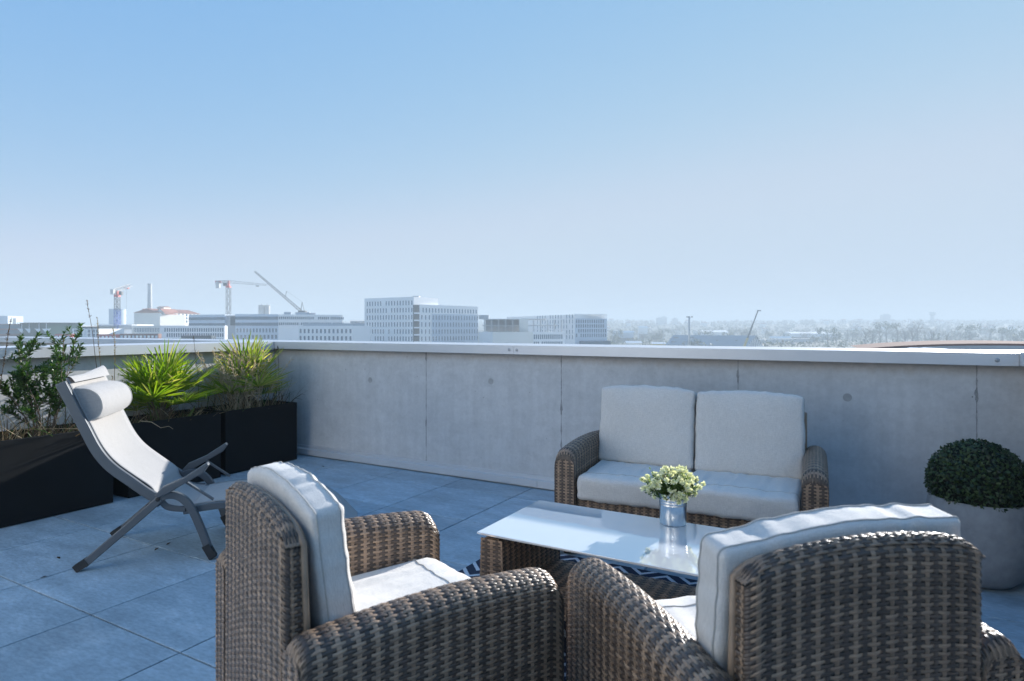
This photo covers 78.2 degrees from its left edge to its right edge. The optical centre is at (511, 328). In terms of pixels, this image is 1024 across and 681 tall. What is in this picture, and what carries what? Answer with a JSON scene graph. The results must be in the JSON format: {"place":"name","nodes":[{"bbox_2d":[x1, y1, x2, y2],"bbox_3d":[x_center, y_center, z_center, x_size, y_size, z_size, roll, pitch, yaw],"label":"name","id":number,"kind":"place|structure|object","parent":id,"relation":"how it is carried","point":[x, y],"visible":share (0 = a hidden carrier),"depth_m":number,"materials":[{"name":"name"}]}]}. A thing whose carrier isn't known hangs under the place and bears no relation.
{"place":"outdoors","nodes":[
{"label":"outdoors","id":0,"kind":"place"},
{"bbox_2d":[0,324,19,336],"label":"building","id":1,"kind":"structure","parent":0,"point":[13,330],"depth_m":327.77,"materials":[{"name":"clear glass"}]},
{"bbox_2d":[0,316,22,323],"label":"building","id":2,"kind":"structure","parent":0,"point":[14,319],"depth_m":443.33,"materials":[{"name":"white concrete"}]},
{"bbox_2d":[0,398,91,440],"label":"dry grass","id":3,"kind":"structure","parent":0,"point":[10,436],"depth_m":3.97,"materials":[{"name":"plant"}]},
{"bbox_2d":[18,323,80,336],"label":"glass building","id":4,"kind":"structure","parent":0,"point":[31,329],"depth_m":323.84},
{"bbox_2d":[72,326,123,337],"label":"apartment house","id":5,"kind":"structure","parent":0,"point":[87,331],"depth_m":299.14,"materials":[{"name":"white concrete"}]},
{"bbox_2d":[109,308,125,323],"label":"building","id":6,"kind":"structure","parent":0,"point":[112,315],"depth_m":455.48,"materials":[{"name":"grey concrete"}]},
{"bbox_2d":[134,306,199,325],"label":"mill building","id":7,"kind":"structure","parent":0,"point":[163,316],"depth_m":395.53,"materials":[{"name":"concrete"}]},
{"bbox_2d":[132,326,215,338],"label":"office building","id":8,"kind":"structure","parent":0,"point":[145,329],"depth_m":306.15,"materials":[{"name":"grey glass"}]},
{"bbox_2d":[127,399,226,423],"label":"dry grass","id":9,"kind":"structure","parent":0,"point":[152,417],"depth_m":4.67,"materials":[{"name":"plant"}]},
{"bbox_2d":[189,314,234,338],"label":"office building","id":10,"kind":"structure","parent":0,"point":[214,320],"depth_m":323.79,"materials":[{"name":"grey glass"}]},
{"bbox_2d":[194,345,293,410],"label":"feather grass","id":11,"kind":"object","parent":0,"point":[225,376],"depth_m":5.16,"materials":[{"name":"plant"}]},
{"bbox_2d":[189,372,307,410],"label":"dry grass","id":12,"kind":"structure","parent":0,"point":[261,404],"depth_m":5.34,"materials":[{"name":"plant"}]},
{"bbox_2d":[258,304,264,313],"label":"silo","id":13,"kind":"object","parent":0,"point":[261,308],"visible":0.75,"depth_m":378.68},
{"bbox_2d":[265,305,269,313],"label":"silo","id":14,"kind":"object","parent":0,"point":[267,309],"visible":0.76,"depth_m":380.50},
{"bbox_2d":[277,312,343,339],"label":"office building","id":15,"kind":"structure","parent":0,"point":[289,323],"depth_m":325.87,"materials":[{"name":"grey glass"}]},
{"bbox_2d":[298,323,369,340],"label":"office building","id":16,"kind":"structure","parent":0,"point":[338,332],"depth_m":285.49,"materials":[{"name":"white concrete"}]},
{"bbox_2d":[349,320,363,322],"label":"office building","id":17,"kind":"structure","parent":0,"point":[356,321],"depth_m":361.08,"materials":[{"name":"white glass"}]},
{"bbox_2d":[364,296,477,342],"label":"office building","id":18,"kind":"structure","parent":0,"point":[410,319],"depth_m":310.92,"materials":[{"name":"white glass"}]},
{"bbox_2d":[0,0,1023,325],"label":"sky","id":19,"kind":"structure","parent":0,"point":[708,161],"materials":[{"name":"blue"}]},
{"bbox_2d":[478,315,564,343],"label":"office building","id":20,"kind":"structure","parent":0,"point":[506,330],"depth_m":294.73,"materials":[{"name":"white concrete"}]},
{"bbox_2d":[507,314,610,344],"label":"office building","id":21,"kind":"structure","parent":0,"point":[585,329],"depth_m":350.33,"materials":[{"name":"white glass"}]},
{"bbox_2d":[576,329,605,336],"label":"window","id":22,"kind":"structure","parent":21,"relation":"in","point":[587,329],"depth_m":349.00,"materials":[{"name":"grey glass"}]},
{"bbox_2d":[693,330,728,334],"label":"warehouse","id":23,"kind":"structure","parent":0,"point":[717,332],"depth_m":884.98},
{"bbox_2d":[478,323,1023,338],"bbox_3d":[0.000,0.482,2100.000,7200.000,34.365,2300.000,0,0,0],"label":"hills","id":24,"kind":"structure","parent":0,"point":[481,326],"depth_m":1405.35,"materials":[{"name":"green plant"}]},
{"bbox_2d":[656,317,661,324],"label":"tower block","id":25,"kind":"structure","parent":24,"relation":"on","point":[659,320],"depth_m":1600.00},
{"bbox_2d":[660,316,666,324],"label":"tower block","id":26,"kind":"structure","parent":24,"relation":"on","point":[664,319],"depth_m":1600.00,"materials":[{"name":"grey concrete"}]},
{"bbox_2d":[672,318,677,324],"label":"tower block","id":27,"kind":"structure","parent":24,"relation":"on","point":[675,321],"depth_m":1620.00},
{"bbox_2d":[880,314,890,324],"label":"tower block","id":28,"kind":"structure","parent":24,"relation":"on","point":[885,317],"depth_m":1560.00,"materials":[{"name":"grey concrete"}]},
{"bbox_2d":[929,312,935,324],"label":"water tower","id":29,"kind":"structure","parent":24,"relation":"on","point":[932,315],"depth_m":1576.21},
{"bbox_2d":[609,339,1012,347],"bbox_3d":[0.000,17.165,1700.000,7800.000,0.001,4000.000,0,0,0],"label":"ground","id":30,"kind":"structure","parent":0,"point":[815,344],"depth_m":703.65,"materials":[{"name":"grey"}]},
{"bbox_2d":[82,319,1023,337],"bbox_3d":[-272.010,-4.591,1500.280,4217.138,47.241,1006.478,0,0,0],"label":"wood","id":31,"kind":"object","parent":30,"relation":"on","point":[813,322],"visible":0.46,"depth_m":1462.90,"materials":[{"name":"green plant"}]},
{"bbox_2d":[613,331,633,341],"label":"shed","id":32,"kind":"structure","parent":30,"relation":"on","point":[625,336],"depth_m":760.00,"materials":[{"name":"white"}]},
{"bbox_2d":[614,338,633,341],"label":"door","id":33,"kind":"structure","parent":32,"relation":"in","point":[624,339],"depth_m":759.77,"materials":[{"name":"grey"}]},
{"bbox_2d":[625,341,641,344],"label":"shed","id":34,"kind":"structure","parent":30,"relation":"on","point":[633,342],"depth_m":470.52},
{"bbox_2d":[638,326,647,338],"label":"shed","id":35,"kind":"structure","parent":30,"relation":"on","point":[641,329],"depth_m":1000.00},
{"bbox_2d":[686,316,692,345],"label":"floodlight mast","id":36,"kind":"object","parent":30,"relation":"on","point":[689,317],"visible":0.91,"depth_m":359.55,"materials":[{"name":"grey metal"}]},
{"bbox_2d":[687,339,701,345],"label":"evergreen tree","id":37,"kind":"object","parent":30,"relation":"on","point":[695,343],"visible":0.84,"depth_m":470.94,"materials":[{"name":"grey plant"}]},
{"bbox_2d":[697,330,712,334],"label":"pine tree","id":38,"kind":"object","parent":30,"relation":"on","point":[700,332],"visible":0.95,"depth_m":699.38,"materials":[{"name":"grey plant"}]},
{"bbox_2d":[666,335,762,346],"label":"hangar","id":39,"kind":"structure","parent":30,"relation":"on","point":[721,340],"depth_m":539.93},
{"bbox_2d":[743,310,760,345],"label":"telescopic crane","id":40,"kind":"object","parent":30,"relation":"on","point":[746,341],"visible":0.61,"depth_m":429.57,"materials":[{"name":"grey metal"}]},
{"bbox_2d":[769,336,790,338],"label":"shed","id":41,"kind":"structure","parent":30,"relation":"on","point":[782,337],"depth_m":801.15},
{"bbox_2d":[759,338,814,344],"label":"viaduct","id":42,"kind":"object","parent":30,"relation":"on","point":[789,340],"visible":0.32,"depth_m":673.28,"materials":[{"name":"grey concrete"}]},
{"bbox_2d":[782,332,837,339],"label":"warehouse","id":43,"kind":"structure","parent":30,"relation":"on","point":[794,334],"depth_m":900.00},
{"bbox_2d":[791,337,834,339],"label":"door","id":44,"kind":"structure","parent":43,"relation":"in","point":[793,337],"depth_m":899.83,"materials":[{"name":"grey"}]},
{"bbox_2d":[607,335,1023,347],"bbox_3d":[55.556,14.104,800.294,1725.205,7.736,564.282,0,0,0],"label":"scrub","id":45,"kind":"object","parent":30,"relation":"on","point":[833,344],"visible":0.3,"depth_m":680.50,"materials":[{"name":"grey plant"}]},
{"bbox_2d":[816,327,838,344],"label":"pine tree","id":46,"kind":"object","parent":30,"relation":"on","point":[830,332],"visible":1,"depth_m":639.13,"materials":[{"name":"grey plant"}]},
{"bbox_2d":[832,331,842,342],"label":"evergreen tree","id":47,"kind":"object","parent":30,"relation":"on","point":[837,335],"visible":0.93,"depth_m":658.59,"materials":[{"name":"grey plant"}]},
{"bbox_2d":[846,328,859,339],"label":"evergreen tree","id":48,"kind":"object","parent":30,"relation":"on","point":[852,334],"visible":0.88,"depth_m":816.17,"materials":[{"name":"grey plant"}]},
{"bbox_2d":[855,326,873,343],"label":"bare tree","id":49,"kind":"object","parent":30,"relation":"on","point":[865,334],"visible":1,"depth_m":599.40,"materials":[{"name":"grey plant"}]},
{"bbox_2d":[865,327,882,340],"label":"bare tree","id":50,"kind":"object","parent":30,"relation":"on","point":[872,335],"visible":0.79,"depth_m":619.22,"materials":[{"name":"grey plant"}]},
{"bbox_2d":[876,327,887,339],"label":"bare tree","id":51,"kind":"object","parent":30,"relation":"on","point":[882,334],"visible":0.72,"depth_m":698.37,"materials":[{"name":"grey plant"}]},
{"bbox_2d":[873,321,900,341],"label":"pine tree","id":52,"kind":"object","parent":30,"relation":"on","point":[883,326],"visible":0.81,"depth_m":718.75,"materials":[{"name":"grey plant"}]},
{"bbox_2d":[887,322,905,341],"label":"bare tree","id":53,"kind":"object","parent":30,"relation":"on","point":[897,331],"visible":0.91,"depth_m":650.03,"materials":[{"name":"grey plant"}]},
{"bbox_2d":[895,328,913,341],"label":"bare tree","id":54,"kind":"object","parent":30,"relation":"on","point":[903,332],"visible":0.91,"depth_m":640.24,"materials":[{"name":"grey plant"}]},
{"bbox_2d":[902,325,923,340],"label":"bare tree","id":55,"kind":"object","parent":30,"relation":"on","point":[911,333],"visible":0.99,"depth_m":630.21,"materials":[{"name":"grey plant"}]},
{"bbox_2d":[904,319,929,340],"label":"bare tree","id":56,"kind":"object","parent":30,"relation":"on","point":[916,329],"visible":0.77,"depth_m":699.57,"materials":[{"name":"grey plant"}]},
{"bbox_2d":[920,326,941,340],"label":"bare tree","id":57,"kind":"object","parent":30,"relation":"on","point":[931,333],"visible":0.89,"depth_m":639.46,"materials":[{"name":"grey plant"}]},
{"bbox_2d":[941,330,957,339],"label":"bare tree","id":58,"kind":"object","parent":30,"relation":"on","point":[946,335],"visible":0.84,"depth_m":599.45,"materials":[{"name":"grey plant"}]},
{"bbox_2d":[950,327,964,339],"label":"bare tree","id":59,"kind":"object","parent":30,"relation":"on","point":[961,331],"visible":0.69,"depth_m":700.68,"materials":[{"name":"grey plant"}]},
{"bbox_2d":[956,323,981,338],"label":"pine tree","id":60,"kind":"object","parent":30,"relation":"on","point":[968,327],"visible":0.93,"depth_m":678.36,"materials":[{"name":"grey plant"}]},
{"bbox_2d":[958,330,979,339],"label":"evergreen tree","id":61,"kind":"object","parent":30,"relation":"on","point":[967,336],"visible":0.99,"depth_m":660.14,"materials":[{"name":"grey plant"}]},
{"bbox_2d":[979,323,999,339],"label":"bare tree","id":62,"kind":"object","parent":30,"relation":"on","point":[988,331],"visible":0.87,"depth_m":760.20,"materials":[{"name":"grey plant"}]},
{"bbox_2d":[990,326,1012,340],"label":"pine tree","id":63,"kind":"object","parent":30,"relation":"on","point":[1000,329],"visible":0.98,"depth_m":639.62,"materials":[{"name":"grey plant"}]},
{"bbox_2d":[1001,328,1017,339],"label":"evergreen tree","id":64,"kind":"object","parent":30,"relation":"on","point":[1008,334],"visible":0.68,"depth_m":699.87,"materials":[{"name":"grey plant"}]},
{"bbox_2d":[1010,330,1023,340],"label":"evergreen tree","id":65,"kind":"object","parent":30,"relation":"on","point":[1015,336],"visible":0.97,"depth_m":599.98,"materials":[{"name":"grey plant"}]},
{"bbox_2d":[850,340,1023,349],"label":"curved roof building","id":66,"kind":"structure","parent":0,"point":[979,345],"depth_m":87.51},
{"label":"pavement","id":67,"kind":"structure","parent":0,"visible":0},
{"bbox_2d":[55,334,73,336],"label":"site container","id":68,"kind":"object","parent":67,"relation":"on","point":[58,335],"visible":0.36,"depth_m":260.80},
{"bbox_2d":[97,334,119,337],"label":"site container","id":69,"kind":"object","parent":67,"relation":"on","point":[108,335],"visible":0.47,"depth_m":260.80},
{"bbox_2d":[110,284,130,327],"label":"tower crane","id":70,"kind":"object","parent":67,"relation":"on","point":[117,293],"visible":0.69,"depth_m":330.65,"materials":[{"name":"grey metal"}]},
{"bbox_2d":[98,324,153,333],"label":"warehouse","id":71,"kind":"structure","parent":67,"relation":"on","point":[127,328],"depth_m":330.00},
{"bbox_2d":[120,334,161,337],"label":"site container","id":72,"kind":"object","parent":67,"relation":"on","point":[140,335],"visible":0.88,"depth_m":260.80,"materials":[{"name":"white metal"}]},
{"bbox_2d":[147,283,151,308],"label":"chimney stack","id":73,"kind":"object","parent":67,"relation":"on","point":[149,299],"visible":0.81,"depth_m":438.91,"materials":[{"name":"grey concrete"}]},
{"bbox_2d":[160,326,227,338],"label":"office building","id":74,"kind":"structure","parent":67,"relation":"on","point":[178,332],"depth_m":291.02,"materials":[{"name":"grey concrete"}]},
{"bbox_2d":[215,280,267,314],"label":"tower crane","id":75,"kind":"object","parent":67,"relation":"on","point":[227,284],"visible":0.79,"depth_m":369.45,"materials":[{"name":"grey metal"}]},
{"bbox_2d":[235,314,277,339],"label":"office building","id":76,"kind":"structure","parent":67,"relation":"on","point":[265,326],"depth_m":319.97,"materials":[{"name":"grey concrete"}]},
{"bbox_2d":[255,271,306,311],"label":"lattice boom crane","id":77,"kind":"object","parent":67,"relation":"on","point":[272,286],"visible":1,"depth_m":353.77,"materials":[{"name":"grey metal"}]},
{"bbox_2d":[650,342,665,344],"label":"shed","id":78,"kind":"structure","parent":67,"relation":"on","point":[656,343],"depth_m":450.51,"materials":[{"name":"white"}]},
{"bbox_3d":[-4.037,6.790,-1.598,13.000,21.350,10.600,0,0,30],"label":"apartment building","id":79,"kind":"object","parent":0,"visible":0},
{"bbox_2d":[0,454,1023,680],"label":"terrace floor","id":80,"kind":"structure","parent":79,"relation":"on","point":[132,604],"depth_m":2.97,"materials":[{"name":"grey tile"}]},
{"bbox_2d":[0,423,112,527],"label":"planter","id":81,"kind":"object","parent":80,"relation":"on","point":[43,476],"visible":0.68,"depth_m":3.88,"materials":[{"name":"plastic"}]},
{"bbox_2d":[0,318,11,385],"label":"seed stalk","id":82,"kind":"object","parent":81,"relation":"in","point":[10,321],"visible":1,"depth_m":3.78,"materials":[{"name":"brown plant"}]},
{"bbox_2d":[0,323,86,435],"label":"leafy shrub","id":83,"kind":"object","parent":81,"relation":"in","point":[22,378],"visible":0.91,"depth_m":3.96,"materials":[{"name":"green plant"}]},
{"bbox_2d":[61,338,65,431],"bbox_3d":[-3.021,0.394,4.253,0.044,0.661,0.025,0,0,13],"label":"seed stalk","id":84,"kind":"object","parent":81,"relation":"in","point":[64,369],"visible":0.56,"depth_m":4.25,"materials":[{"name":"brown plant"}]},
{"bbox_2d":[96,317,100,365],"bbox_3d":[-2.936,0.322,4.500,0.062,0.807,0.030,0,0,-16],"label":"seed stalk","id":85,"kind":"object","parent":81,"relation":"in","point":[98,340],"visible":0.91,"depth_m":4.49,"materials":[{"name":"brown plant"}]},
{"bbox_2d":[0,341,274,431],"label":"parapet wall","id":86,"kind":"structure","parent":80,"relation":"on","point":[87,361],"depth_m":4.76,"materials":[{"name":"concrete"}]},
{"bbox_2d":[113,409,220,497],"bbox_3d":[-2.624,0.909,4.708,0.420,0.504,0.702,0,0,30],"label":"planter","id":87,"kind":"object","parent":80,"relation":"on","point":[183,442],"visible":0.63,"depth_m":4.65,"materials":[{"name":"plastic"}]},
{"bbox_2d":[87,300,96,367],"bbox_3d":[-2.957,0.263,4.451,0.098,0.925,0.020,0,0,-19],"label":"seed stalk","id":88,"kind":"object","parent":87,"relation":"in","point":[92,333],"visible":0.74,"depth_m":4.45,"materials":[{"name":"brown plant"}]},
{"bbox_2d":[112,328,115,380],"bbox_3d":[-2.873,0.362,4.551,0.031,0.726,0.023,0,0,0],"label":"seed stalk","id":89,"kind":"object","parent":87,"relation":"in","point":[114,353],"visible":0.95,"depth_m":4.55,"materials":[{"name":"brown plant"}]},
{"bbox_2d":[115,338,221,420],"bbox_3d":[-2.617,0.412,4.696,0.910,0.673,0.860,0,0,38],"label":"fan palm","id":90,"kind":"object","parent":87,"relation":"in","point":[166,378],"visible":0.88,"depth_m":4.64,"materials":[{"name":"green plant"}]},
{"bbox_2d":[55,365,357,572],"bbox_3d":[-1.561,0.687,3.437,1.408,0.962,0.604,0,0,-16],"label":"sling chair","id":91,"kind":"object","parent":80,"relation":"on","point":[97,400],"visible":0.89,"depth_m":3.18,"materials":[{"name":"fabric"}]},
{"bbox_2d":[195,400,296,474],"bbox_3d":[-2.264,0.909,5.383,0.420,0.504,0.711,0,0,30],"label":"planter","id":92,"kind":"object","parent":80,"relation":"on","point":[257,436],"visible":0.83,"depth_m":5.24,"materials":[{"name":"plastic"}]},
{"bbox_2d":[194,332,291,407],"bbox_3d":[-2.260,0.381,5.310,0.858,0.734,0.917,0,0,-34],"label":"fan palm","id":93,"kind":"object","parent":92,"relation":"in","point":[269,379],"visible":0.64,"depth_m":5.29,"materials":[{"name":"green plant"}]},
{"bbox_2d":[215,481,564,680],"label":"wicker armchair","id":94,"kind":"object","parent":80,"relation":"on","point":[508,625],"visible":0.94,"depth_m":1.45,"materials":[{"name":"wicker"}]},
{"bbox_2d":[351,557,469,613],"bbox_3d":[-0.323,0.813,1.723,0.564,0.140,0.540,0,0,-36],"label":"seat cushion","id":95,"kind":"object","parent":94,"relation":"on","point":[377,587],"visible":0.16,"depth_m":1.87,"materials":[{"name":"fabric"}]},
{"bbox_2d":[247,461,356,628],"bbox_3d":[-0.532,0.567,1.569,0.095,0.444,0.541,-9,5,-36],"label":"back cushion","id":96,"kind":"object","parent":95,"relation":"on","point":[313,506],"visible":0.5,"depth_m":1.36,"materials":[{"name":"fabric"}]},
{"bbox_2d":[0,336,1023,506],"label":"parapet wall","id":97,"kind":"structure","parent":80,"relation":"on","point":[883,424],"depth_m":4.44,"materials":[{"name":"concrete"}]},
{"bbox_2d":[458,553,697,680],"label":"rug","id":98,"kind":"object","parent":80,"relation":"on","point":[472,570],"visible":0.06,"depth_m":2.97,"materials":[{"name":"fabric"}]},
{"bbox_2d":[477,500,724,620],"bbox_3d":[0.437,0.950,2.264,1.027,0.410,0.495,0,0,30],"label":"coffee table","id":99,"kind":"object","parent":98,"relation":"on","point":[540,534],"visible":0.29,"depth_m":2.30,"materials":[{"name":"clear glass"}]},
{"bbox_2d":[658,492,687,526],"bbox_3d":[0.614,0.685,2.404,0.116,0.118,0.116,0,0,0],"label":"flower pot","id":100,"kind":"object","parent":99,"relation":"on","point":[672,514],"visible":0.57,"depth_m":2.36,"materials":[{"name":"metal"}]},
{"bbox_2d":[639,464,705,504],"bbox_3d":[0.607,0.588,2.408,0.239,0.133,0.239,0,0,0],"label":"flowering plant","id":101,"kind":"object","parent":100,"relation":"in","point":[679,486],"visible":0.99,"depth_m":2.37,"materials":[{"name":"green plant"}]},
{"bbox_2d":[554,412,828,552],"bbox_3d":[0.935,0.776,3.282,1.269,0.777,0.674,0,0,26],"label":"wicker sofa","id":102,"kind":"object","parent":80,"relation":"on","point":[576,458],"visible":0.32,"depth_m":3.16,"materials":[{"name":"wicker"}]},
{"bbox_2d":[577,459,695,508],"bbox_3d":[0.676,0.814,3.351,0.537,0.150,0.583,0,0,25],"label":"seat cushion","id":103,"kind":"object","parent":102,"relation":"on","point":[611,482],"visible":0.53,"depth_m":3.15,"materials":[{"name":"fabric"}]},
{"bbox_2d":[599,384,696,469],"bbox_3d":[0.762,0.543,3.534,0.540,0.447,0.158,0,-10,27],"label":"back cushion","id":104,"kind":"object","parent":103,"relation":"on","point":[647,424],"visible":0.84,"depth_m":3.46,"materials":[{"name":"fabric"}]},
{"bbox_2d":[687,470,801,520],"bbox_3d":[1.151,0.813,3.123,0.535,0.152,0.583,0,0,27],"label":"seat cushion","id":105,"kind":"object","parent":102,"relation":"on","point":[731,495],"visible":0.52,"depth_m":2.90,"materials":[{"name":"fabric"}]},
{"bbox_2d":[694,390,805,479],"bbox_3d":[1.242,0.549,3.303,0.537,0.446,0.158,0,-10,24],"label":"back cushion","id":106,"kind":"object","parent":105,"relation":"on","point":[749,432],"visible":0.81,"depth_m":3.23,"materials":[{"name":"fabric"}]},
{"bbox_2d":[566,531,1023,680],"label":"wicker armchair","id":107,"kind":"object","parent":80,"relation":"on","point":[894,606],"visible":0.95,"depth_m":1.19,"materials":[{"name":"wicker"}]},
{"bbox_2d":[655,596,695,639],"bbox_3d":[0.578,0.813,1.531,0.539,0.139,0.563,0,0,-14],"label":"seat cushion","id":108,"kind":"object","parent":107,"relation":"on","point":[681,611],"visible":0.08,"depth_m":1.68,"materials":[{"name":"fabric"}]},
{"bbox_2d":[695,503,960,673],"bbox_3d":[0.641,0.582,1.280,0.568,0.434,0.100,-2,9,-14],"label":"back cushion","id":109,"kind":"object","parent":108,"relation":"on","point":[723,554],"visible":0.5,"depth_m":1.21,"materials":[{"name":"fabric"}]},
{"bbox_2d":[926,491,1023,588],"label":"round planter","id":110,"kind":"object","parent":80,"relation":"on","point":[995,537],"visible":0.53,"depth_m":2.73,"materials":[{"name":"concrete"}]},
{"bbox_2d":[923,438,1023,512],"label":"clipped bush","id":111,"kind":"object","parent":110,"relation":"in","point":[981,473],"visible":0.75,"depth_m":2.80,"materials":[{"name":"green plant"}]},
{"bbox_2d":[1020,352,1023,365],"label":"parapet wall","id":112,"kind":"structure","parent":80,"relation":"on","point":[1021,358],"depth_m":3.12,"materials":[{"name":"concrete"}]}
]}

